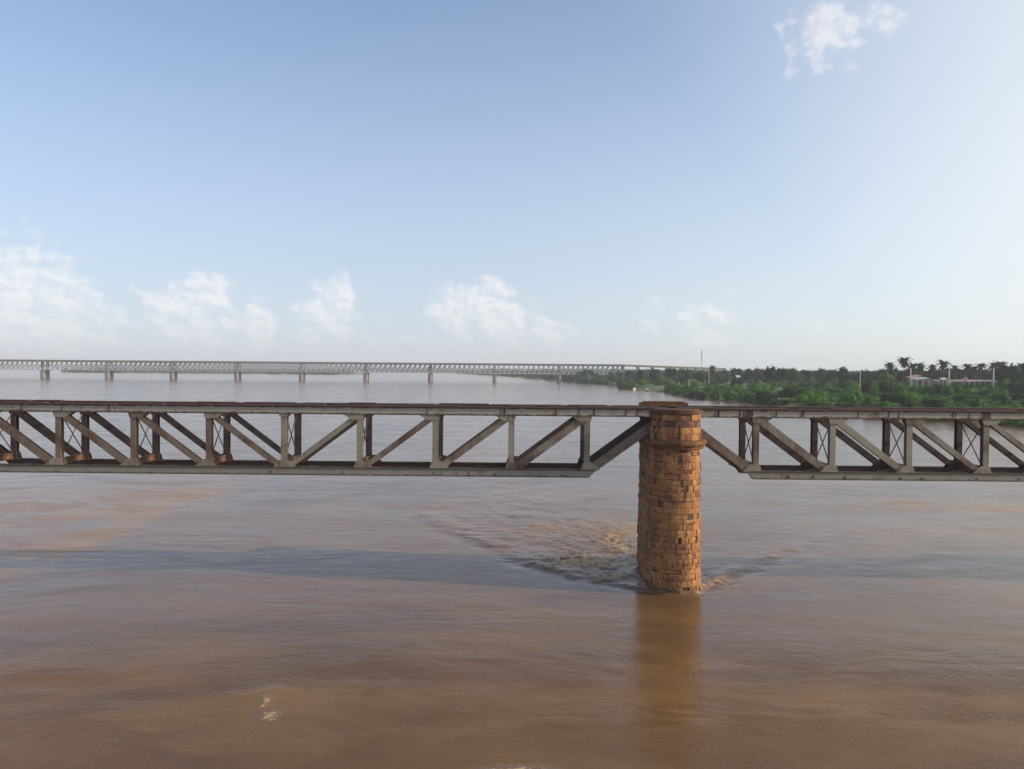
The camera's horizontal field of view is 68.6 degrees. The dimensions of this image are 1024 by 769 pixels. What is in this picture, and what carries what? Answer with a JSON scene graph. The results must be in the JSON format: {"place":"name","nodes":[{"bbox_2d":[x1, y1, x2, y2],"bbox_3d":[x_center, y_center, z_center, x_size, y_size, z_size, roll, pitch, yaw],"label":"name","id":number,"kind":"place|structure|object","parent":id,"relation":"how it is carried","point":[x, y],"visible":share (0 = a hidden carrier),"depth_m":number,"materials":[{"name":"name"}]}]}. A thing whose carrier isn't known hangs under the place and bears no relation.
{"place":"outdoors","nodes":[
{"label":"outdoors","id":0,"kind":"place"},
{"bbox_2d":[114,372,362,373],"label":"island","id":1,"kind":"structure","parent":0,"point":[216,372],"depth_m":1251.65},
{"bbox_2d":[61,367,353,373],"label":"island wood","id":2,"kind":"object","parent":1,"relation":"on","point":[100,370],"visible":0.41,"depth_m":1263.67,"materials":[{"name":"plant"}]},
{"bbox_2d":[1,364,742,370],"bbox_3d":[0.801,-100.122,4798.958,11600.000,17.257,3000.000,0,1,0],"label":"shore","id":3,"kind":"structure","parent":0,"point":[311,367],"depth_m":4579.21,"materials":[{"name":"plant"}]},
{"bbox_2d":[0,366,1023,768],"bbox_3d":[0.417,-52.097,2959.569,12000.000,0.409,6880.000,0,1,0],"label":"river","id":4,"kind":"structure","parent":0,"point":[270,622],"depth_m":41.29,"materials":[{"name":"liquid"}]},
{"bbox_2d":[40,370,49,377],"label":"distant bridge pier","id":5,"kind":"structure","parent":4,"relation":"in","point":[44,373],"depth_m":722.24,"materials":[{"name":"concrete"}]},
{"bbox_2d":[0,359,46,369],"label":"distant truss span","id":6,"kind":"object","parent":5,"relation":"on","point":[16,361],"visible":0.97,"depth_m":720.79,"materials":[{"name":"grey paint"}]},
{"bbox_2d":[42,360,110,370],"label":"distant truss span","id":7,"kind":"object","parent":5,"relation":"on","point":[86,366],"visible":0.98,"depth_m":720.80,"materials":[{"name":"grey paint"}]},
{"bbox_2d":[104,371,114,377],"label":"distant bridge pier","id":8,"kind":"structure","parent":4,"relation":"in","point":[109,374],"depth_m":721.54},
{"bbox_2d":[106,360,175,370],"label":"distant truss span","id":9,"kind":"object","parent":8,"relation":"on","point":[161,368],"visible":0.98,"depth_m":720.79,"materials":[{"name":"grey paint"}]},
{"bbox_2d":[170,371,176,378],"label":"distant bridge pier","id":10,"kind":"structure","parent":4,"relation":"in","point":[173,374],"depth_m":720.81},
{"bbox_2d":[171,361,238,371],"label":"distant truss span","id":11,"kind":"object","parent":10,"relation":"on","point":[181,367],"visible":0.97,"depth_m":720.83,"materials":[{"name":"grey paint"}]},
{"bbox_2d":[233,372,241,378],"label":"distant bridge pier","id":12,"kind":"structure","parent":4,"relation":"in","point":[237,375],"depth_m":720.25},
{"bbox_2d":[236,361,302,371],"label":"distant truss span","id":13,"kind":"object","parent":12,"relation":"on","point":[263,365],"visible":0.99,"depth_m":720.79,"materials":[{"name":"grey paint"}]},
{"bbox_2d":[299,372,304,379],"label":"distant bridge pier","id":14,"kind":"structure","parent":4,"relation":"in","point":[301,375],"depth_m":720.43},
{"bbox_2d":[300,362,365,372],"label":"distant truss span","id":15,"kind":"object","parent":14,"relation":"on","point":[333,368],"visible":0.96,"depth_m":720.82,"materials":[{"name":"grey paint"}]},
{"bbox_2d":[363,373,369,379],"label":"distant bridge pier","id":16,"kind":"structure","parent":4,"relation":"in","point":[365,376],"depth_m":720.02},
{"bbox_2d":[365,362,430,372],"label":"distant truss span","id":17,"kind":"object","parent":16,"relation":"on","point":[385,364],"visible":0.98,"depth_m":720.79,"materials":[{"name":"grey paint"}]},
{"bbox_2d":[428,373,432,380],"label":"distant bridge pier","id":18,"kind":"structure","parent":4,"relation":"in","point":[430,376],"depth_m":720.04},
{"bbox_2d":[430,363,494,373],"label":"distant truss span","id":19,"kind":"object","parent":18,"relation":"on","point":[459,364],"visible":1,"depth_m":720.80,"materials":[{"name":"grey paint"}]},
{"bbox_2d":[557,374,560,381],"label":"distant bridge pier","id":20,"kind":"structure","parent":4,"relation":"in","point":[558,377],"depth_m":719.92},
{"bbox_2d":[494,363,558,373],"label":"distant truss span","id":21,"kind":"object","parent":20,"relation":"on","point":[519,365],"visible":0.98,"depth_m":720.79,"materials":[{"name":"grey paint"}]},
{"bbox_2d":[636,401,706,593],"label":"stone bridge pier","id":22,"kind":"structure","parent":4,"relation":"in","point":[669,540],"depth_m":43.42,"materials":[{"name":"stone"}]},
{"bbox_2d":[0,399,668,477],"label":"truss span","id":23,"kind":"object","parent":22,"relation":"on","point":[586,465],"visible":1,"depth_m":45.36,"materials":[{"name":"metal"}]},
{"bbox_2d":[665,405,1023,481],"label":"truss span","id":24,"kind":"object","parent":22,"relation":"on","point":[886,467],"visible":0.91,"depth_m":45.01,"materials":[{"name":"metal"}]},
{"bbox_2d":[0,0,1023,370],"label":"sky","id":25,"kind":"structure","parent":0,"point":[743,184],"materials":[{"name":"blue"}]},
{"bbox_2d":[308,369,1023,428],"bbox_3d":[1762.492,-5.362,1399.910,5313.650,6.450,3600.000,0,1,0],"label":"riverbank","id":26,"kind":"structure","parent":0,"point":[654,388],"depth_m":451.70,"materials":[{"name":"plant"}]},
{"bbox_2d":[457,370,659,383],"bbox_3d":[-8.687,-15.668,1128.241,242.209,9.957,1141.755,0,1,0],"label":"shore scrub","id":27,"kind":"object","parent":26,"relation":"on","point":[570,379],"visible":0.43,"depth_m":737.56,"materials":[{"name":"plant"}]},
{"bbox_2d":[625,381,637,388],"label":"bush","id":28,"kind":"object","parent":26,"relation":"on","point":[629,385],"visible":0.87,"depth_m":480.27,"materials":[{"name":"green plant"}]},
{"bbox_2d":[633,369,644,381],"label":"broadleaf tree","id":29,"kind":"object","parent":26,"relation":"on","point":[640,374],"visible":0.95,"depth_m":558.02,"materials":[{"name":"green plant"}]},
{"bbox_2d":[648,369,660,380],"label":"broadleaf tree","id":30,"kind":"object","parent":26,"relation":"on","point":[655,375],"visible":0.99,"depth_m":537.90,"materials":[{"name":"green plant"}]},
{"bbox_2d":[458,368,877,382],"bbox_3d":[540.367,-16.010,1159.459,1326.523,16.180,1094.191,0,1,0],"label":"distant wood","id":31,"kind":"object","parent":26,"relation":"on","point":[588,376],"visible":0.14,"depth_m":753.63,"materials":[{"name":"green plant"}]},
{"bbox_2d":[663,383,674,392],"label":"bush","id":32,"kind":"object","parent":26,"relation":"on","point":[668,386],"visible":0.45,"depth_m":419.42,"materials":[{"name":"green plant"}]},
{"bbox_2d":[664,367,678,380],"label":"broadleaf tree","id":33,"kind":"object","parent":26,"relation":"on","point":[670,372],"visible":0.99,"depth_m":558.21,"materials":[{"name":"green plant"}]},
{"bbox_2d":[623,364,725,371],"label":"approach viaduct","id":34,"kind":"object","parent":26,"relation":"on","point":[679,367],"visible":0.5,"depth_m":719.79,"materials":[{"name":"grey concrete"}]},
{"bbox_2d":[559,364,623,374],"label":"distant truss span","id":35,"kind":"object","parent":34,"relation":"attached to","point":[617,366],"visible":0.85,"depth_m":720.78,"materials":[{"name":"grey paint"}]},
{"bbox_2d":[676,369,691,384],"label":"broadleaf tree","id":36,"kind":"object","parent":26,"relation":"on","point":[684,375],"visible":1,"depth_m":478.72,"materials":[{"name":"green plant"}]},
{"bbox_2d":[688,390,699,398],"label":"bush","id":37,"kind":"object","parent":26,"relation":"on","point":[692,394],"visible":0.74,"depth_m":334.15,"materials":[{"name":"green plant"}]},
{"bbox_2d":[695,372,705,382],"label":"broadleaf tree","id":38,"kind":"object","parent":26,"relation":"on","point":[700,377],"visible":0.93,"depth_m":493.08,"materials":[{"name":"green plant"}]},
{"bbox_2d":[711,388,722,399],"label":"bush","id":39,"kind":"object","parent":26,"relation":"on","point":[716,394],"visible":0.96,"depth_m":317.61,"materials":[{"name":"green plant"}]},
{"bbox_2d":[716,371,725,380],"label":"broadleaf tree","id":40,"kind":"object","parent":26,"relation":"on","point":[720,376],"visible":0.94,"depth_m":505.60,"materials":[{"name":"green plant"}]},
{"bbox_2d":[722,389,736,400],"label":"bush","id":41,"kind":"object","parent":26,"relation":"on","point":[729,394],"visible":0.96,"depth_m":310.13,"materials":[{"name":"green plant"}]},
{"bbox_2d":[730,368,741,377],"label":"broadleaf tree","id":42,"kind":"object","parent":26,"relation":"on","point":[735,371],"visible":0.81,"depth_m":538.56,"materials":[{"name":"green plant"}]},
{"bbox_2d":[730,377,742,386],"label":"bush","id":43,"kind":"object","parent":26,"relation":"on","point":[736,380],"visible":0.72,"depth_m":432.05,"materials":[{"name":"green plant"}]},
{"bbox_2d":[736,388,749,401],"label":"bush","id":44,"kind":"object","parent":26,"relation":"on","point":[740,398],"visible":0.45,"depth_m":303.21,"materials":[{"name":"green plant"}]},
{"bbox_2d":[744,368,754,383],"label":"broadleaf tree","id":45,"kind":"object","parent":26,"relation":"on","point":[749,373],"visible":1,"depth_m":498.07,"materials":[{"name":"green plant"}]},
{"bbox_2d":[750,386,763,392],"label":"bush","id":46,"kind":"object","parent":26,"relation":"on","point":[754,389],"visible":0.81,"depth_m":328.48,"materials":[{"name":"green plant"}]},
{"bbox_2d":[753,367,765,381],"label":"broadleaf tree","id":47,"kind":"object","parent":26,"relation":"on","point":[758,374],"visible":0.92,"depth_m":497.33,"materials":[{"name":"green plant"}]},
{"bbox_2d":[755,390,770,404],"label":"bush","id":48,"kind":"object","parent":26,"relation":"on","point":[759,396],"visible":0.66,"depth_m":278.19,"materials":[{"name":"green plant"}]},
{"bbox_2d":[761,395,776,405],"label":"bush","id":49,"kind":"object","parent":26,"relation":"on","point":[769,398],"visible":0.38,"depth_m":273.74,"materials":[{"name":"green plant"}]},
{"bbox_2d":[763,364,777,381],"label":"broadleaf tree","id":50,"kind":"object","parent":26,"relation":"on","point":[770,373],"visible":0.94,"depth_m":428.87,"materials":[{"name":"green plant"}]},
{"bbox_2d":[772,398,788,405],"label":"bush","id":51,"kind":"object","parent":26,"relation":"on","point":[778,402],"visible":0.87,"depth_m":264.08,"materials":[{"name":"green plant"}]},
{"bbox_2d":[775,368,787,382],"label":"broadleaf tree","id":52,"kind":"object","parent":26,"relation":"on","point":[782,374],"visible":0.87,"depth_m":468.64,"materials":[{"name":"green plant"}]},
{"bbox_2d":[775,387,797,397],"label":"bush","id":53,"kind":"object","parent":26,"relation":"on","point":[787,392],"visible":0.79,"depth_m":298.24,"materials":[{"name":"green plant"}]},
{"bbox_2d":[789,371,802,383],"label":"broadleaf tree","id":54,"kind":"object","parent":26,"relation":"on","point":[795,376],"visible":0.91,"depth_m":435.16,"materials":[{"name":"green plant"}]},
{"bbox_2d":[793,390,817,397],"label":"bush","id":55,"kind":"object","parent":26,"relation":"on","point":[809,393],"visible":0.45,"depth_m":279.66,"materials":[{"name":"green plant"}]},
{"bbox_2d":[799,369,812,382],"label":"broadleaf tree","id":56,"kind":"object","parent":26,"relation":"on","point":[808,375],"visible":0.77,"depth_m":468.81,"materials":[{"name":"green plant"}]},
{"bbox_2d":[807,394,827,405],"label":"bush","id":57,"kind":"object","parent":26,"relation":"on","point":[816,398],"visible":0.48,"depth_m":253.34,"materials":[{"name":"green plant"}]},
{"bbox_2d":[812,367,826,380],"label":"broadleaf tree","id":58,"kind":"object","parent":26,"relation":"on","point":[820,373],"visible":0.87,"depth_m":497.45,"materials":[{"name":"green plant"}]},
{"bbox_2d":[819,399,835,406],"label":"bush","id":59,"kind":"object","parent":26,"relation":"on","point":[824,402],"visible":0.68,"depth_m":244.22,"materials":[{"name":"green plant"}]},
{"bbox_2d":[635,379,1023,427],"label":"undergrowth","id":60,"kind":"object","parent":26,"relation":"on","point":[835,395],"visible":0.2,"depth_m":256.03,"materials":[{"name":"green plant"}]},
{"bbox_2d":[825,369,837,380],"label":"broadleaf tree","id":61,"kind":"object","parent":26,"relation":"on","point":[831,375],"visible":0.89,"depth_m":478.88,"materials":[{"name":"green plant"}]},
{"bbox_2d":[837,380,848,388],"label":"bush","id":62,"kind":"object","parent":26,"relation":"on","point":[841,384],"visible":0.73,"depth_m":389.79,"materials":[{"name":"green plant"}]},
{"bbox_2d":[837,366,849,381],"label":"broadleaf tree","id":63,"kind":"object","parent":26,"relation":"on","point":[843,374],"visible":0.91,"depth_m":399.08,"materials":[{"name":"green plant"}]},
{"bbox_2d":[837,394,858,404],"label":"bush","id":64,"kind":"object","parent":26,"relation":"on","point":[850,399],"visible":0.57,"depth_m":243.36,"materials":[{"name":"green plant"}]},
{"bbox_2d":[850,372,859,381],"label":"broadleaf tree","id":65,"kind":"object","parent":26,"relation":"on","point":[853,377],"visible":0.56,"depth_m":439.51,"materials":[{"name":"green plant"}]},
{"bbox_2d":[856,369,873,382],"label":"broadleaf tree","id":66,"kind":"object","parent":26,"relation":"on","point":[866,376],"visible":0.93,"depth_m":427.86,"materials":[{"name":"green plant"}]},
{"bbox_2d":[860,381,870,391],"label":"bush","id":67,"kind":"object","parent":26,"relation":"on","point":[865,386],"visible":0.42,"depth_m":295.80,"materials":[{"name":"green plant"}]},
{"bbox_2d":[861,397,873,406],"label":"bush","id":68,"kind":"object","parent":26,"relation":"on","point":[866,401],"visible":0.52,"depth_m":229.20,"materials":[{"name":"green plant"}]},
{"bbox_2d":[868,381,880,393],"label":"bush","id":69,"kind":"object","parent":26,"relation":"on","point":[872,389],"visible":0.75,"depth_m":292.39,"materials":[{"name":"green plant"}]},
{"bbox_2d":[878,381,890,393],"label":"bush","id":70,"kind":"object","parent":26,"relation":"on","point":[884,386],"visible":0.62,"depth_m":295.14,"materials":[{"name":"green plant"}]},
{"bbox_2d":[875,371,897,383],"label":"broadleaf tree","id":71,"kind":"object","parent":26,"relation":"on","point":[890,380],"visible":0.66,"depth_m":377.04,"materials":[{"name":"green plant"}]},
{"bbox_2d":[884,361,896,379],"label":"palm tree","id":72,"kind":"object","parent":26,"relation":"on","point":[890,366],"visible":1,"depth_m":372.65,"materials":[{"name":"green plant"}]},
{"bbox_2d":[885,370,900,382],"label":"broadleaf tree","id":73,"kind":"object","parent":26,"relation":"on","point":[892,372],"visible":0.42,"depth_m":414.34,"materials":[{"name":"green plant"}]},
{"bbox_2d":[879,392,910,402],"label":"bush","id":74,"kind":"object","parent":26,"relation":"on","point":[890,397],"visible":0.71,"depth_m":234.60,"materials":[{"name":"green plant"}]},
{"bbox_2d":[896,370,908,382],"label":"broadleaf tree","id":75,"kind":"object","parent":26,"relation":"on","point":[900,376],"visible":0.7,"depth_m":407.97,"materials":[{"name":"green plant"}]},
{"bbox_2d":[894,383,910,393],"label":"bush","id":76,"kind":"object","parent":26,"relation":"on","point":[902,387],"visible":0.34,"depth_m":289.84,"materials":[{"name":"green plant"}]},
{"bbox_2d":[897,357,913,384],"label":"palm tree","id":77,"kind":"object","parent":26,"relation":"on","point":[903,363],"visible":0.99,"depth_m":385.38,"materials":[{"name":"green plant"}]},
{"bbox_2d":[901,397,913,406],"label":"bush","id":78,"kind":"object","parent":26,"relation":"on","point":[906,402],"visible":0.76,"depth_m":215.56,"materials":[{"name":"green plant"}]},
{"bbox_2d":[897,390,920,399],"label":"bush","id":79,"kind":"object","parent":26,"relation":"on","point":[907,394],"visible":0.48,"depth_m":258.56,"materials":[{"name":"green plant"}]},
{"bbox_2d":[906,362,917,372],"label":"palm tree","id":80,"kind":"object","parent":26,"relation":"on","point":[913,367],"visible":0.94,"depth_m":388.22,"materials":[{"name":"green plant"}]},
{"bbox_2d":[911,377,930,386],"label":"hut","id":81,"kind":"object","parent":26,"relation":"on","point":[917,381],"visible":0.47,"depth_m":318.02,"materials":[{"name":"paint"}]},
{"bbox_2d":[916,362,925,374],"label":"palm tree","id":82,"kind":"object","parent":26,"relation":"on","point":[921,366],"visible":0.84,"depth_m":395.14,"materials":[{"name":"green plant"}]},
{"bbox_2d":[923,384,936,394],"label":"bush","id":83,"kind":"object","parent":26,"relation":"on","point":[930,390],"visible":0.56,"depth_m":285.08,"materials":[{"name":"green plant"}]},
{"bbox_2d":[927,364,938,380],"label":"palm tree","id":84,"kind":"object","parent":26,"relation":"on","point":[932,367],"visible":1,"depth_m":406.83,"materials":[{"name":"green plant"}]},
{"bbox_2d":[927,370,938,382],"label":"broadleaf tree","id":85,"kind":"object","parent":26,"relation":"on","point":[934,374],"visible":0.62,"depth_m":421.53,"materials":[{"name":"green plant"}]},
{"bbox_2d":[924,398,944,407],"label":"bush","id":86,"kind":"object","parent":26,"relation":"on","point":[932,403],"visible":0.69,"depth_m":208.46,"materials":[{"name":"green plant"}]},
{"bbox_2d":[933,383,945,395],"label":"bush","id":87,"kind":"object","parent":26,"relation":"on","point":[938,388],"visible":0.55,"depth_m":283.95,"materials":[{"name":"green plant"}]},
{"bbox_2d":[935,370,946,379],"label":"broadleaf tree","id":88,"kind":"object","parent":26,"relation":"on","point":[941,374],"visible":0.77,"depth_m":419.99,"materials":[{"name":"green plant"}]},
{"bbox_2d":[936,359,951,371],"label":"palm tree","id":89,"kind":"object","parent":26,"relation":"on","point":[943,365],"visible":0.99,"depth_m":381.77,"materials":[{"name":"green plant"}]},
{"bbox_2d":[943,386,954,395],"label":"bush","id":90,"kind":"object","parent":26,"relation":"on","point":[948,390],"visible":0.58,"depth_m":284.12,"materials":[{"name":"green plant"}]},
{"bbox_2d":[947,381,963,394],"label":"bush","id":91,"kind":"object","parent":26,"relation":"on","point":[957,387],"visible":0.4,"depth_m":286.59,"materials":[{"name":"green plant"}]},
{"bbox_2d":[951,368,968,379],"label":"broadleaf tree","id":92,"kind":"object","parent":26,"relation":"on","point":[960,374],"visible":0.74,"depth_m":415.05,"materials":[{"name":"green plant"}]},
{"bbox_2d":[952,395,971,402],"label":"bush","id":93,"kind":"object","parent":26,"relation":"on","point":[959,397],"visible":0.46,"depth_m":242.04,"materials":[{"name":"green plant"}]},
{"bbox_2d":[959,386,976,393],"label":"bush","id":94,"kind":"object","parent":26,"relation":"on","point":[962,390],"visible":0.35,"depth_m":275.77,"materials":[{"name":"green plant"}]},
{"bbox_2d":[965,371,979,379],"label":"broadleaf tree","id":95,"kind":"object","parent":26,"relation":"on","point":[971,376],"visible":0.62,"depth_m":413.79,"materials":[{"name":"green plant"}]},
{"bbox_2d":[953,380,998,386],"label":"shed","id":96,"kind":"structure","parent":26,"relation":"on","point":[976,383],"depth_m":330.02,"materials":[{"name":"paint"}]},
{"bbox_2d":[968,397,985,407],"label":"bush","id":97,"kind":"object","parent":26,"relation":"on","point":[979,401],"visible":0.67,"depth_m":207.48,"materials":[{"name":"green plant"}]},
{"bbox_2d":[975,363,988,379],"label":"palm tree","id":98,"kind":"object","parent":26,"relation":"on","point":[982,365],"visible":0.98,"depth_m":403.80,"materials":[{"name":"green plant"}]},
{"bbox_2d":[975,389,997,396],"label":"bush","id":99,"kind":"object","parent":26,"relation":"on","point":[984,393],"visible":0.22,"depth_m":261.26,"materials":[{"name":"green plant"}]},
{"bbox_2d":[979,369,994,379],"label":"broadleaf tree","id":100,"kind":"object","parent":26,"relation":"on","point":[986,375],"visible":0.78,"depth_m":414.42,"materials":[{"name":"green plant"}]},
{"bbox_2d":[987,362,1000,379],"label":"palm tree","id":101,"kind":"object","parent":26,"relation":"on","point":[992,366],"visible":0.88,"depth_m":389.08,"materials":[{"name":"green plant"}]},
{"bbox_2d":[981,391,1006,398],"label":"bush","id":102,"kind":"object","parent":26,"relation":"on","point":[990,395],"visible":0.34,"depth_m":256.30,"materials":[{"name":"green plant"}]},
{"bbox_2d":[985,386,1009,393],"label":"bush","id":103,"kind":"object","parent":26,"relation":"on","point":[1006,390],"visible":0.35,"depth_m":288.08,"materials":[{"name":"green plant"}]},
{"bbox_2d":[991,391,1011,402],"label":"bush","id":104,"kind":"object","parent":26,"relation":"on","point":[998,397],"visible":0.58,"depth_m":236.34,"materials":[{"name":"green plant"}]},
{"bbox_2d":[992,362,1023,383],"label":"broadleaf tree","id":105,"kind":"object","parent":26,"relation":"on","point":[1011,373],"visible":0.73,"depth_m":317.21,"materials":[{"name":"green plant"}]},
{"bbox_2d":[999,382,1021,392],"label":"bush","id":106,"kind":"object","parent":26,"relation":"on","point":[1013,387],"visible":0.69,"depth_m":291.36,"materials":[{"name":"green plant"}]},
{"bbox_2d":[1008,392,1023,400],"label":"bush","id":107,"kind":"object","parent":26,"relation":"on","point":[1014,396],"visible":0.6,"depth_m":249.59,"materials":[{"name":"green plant"}]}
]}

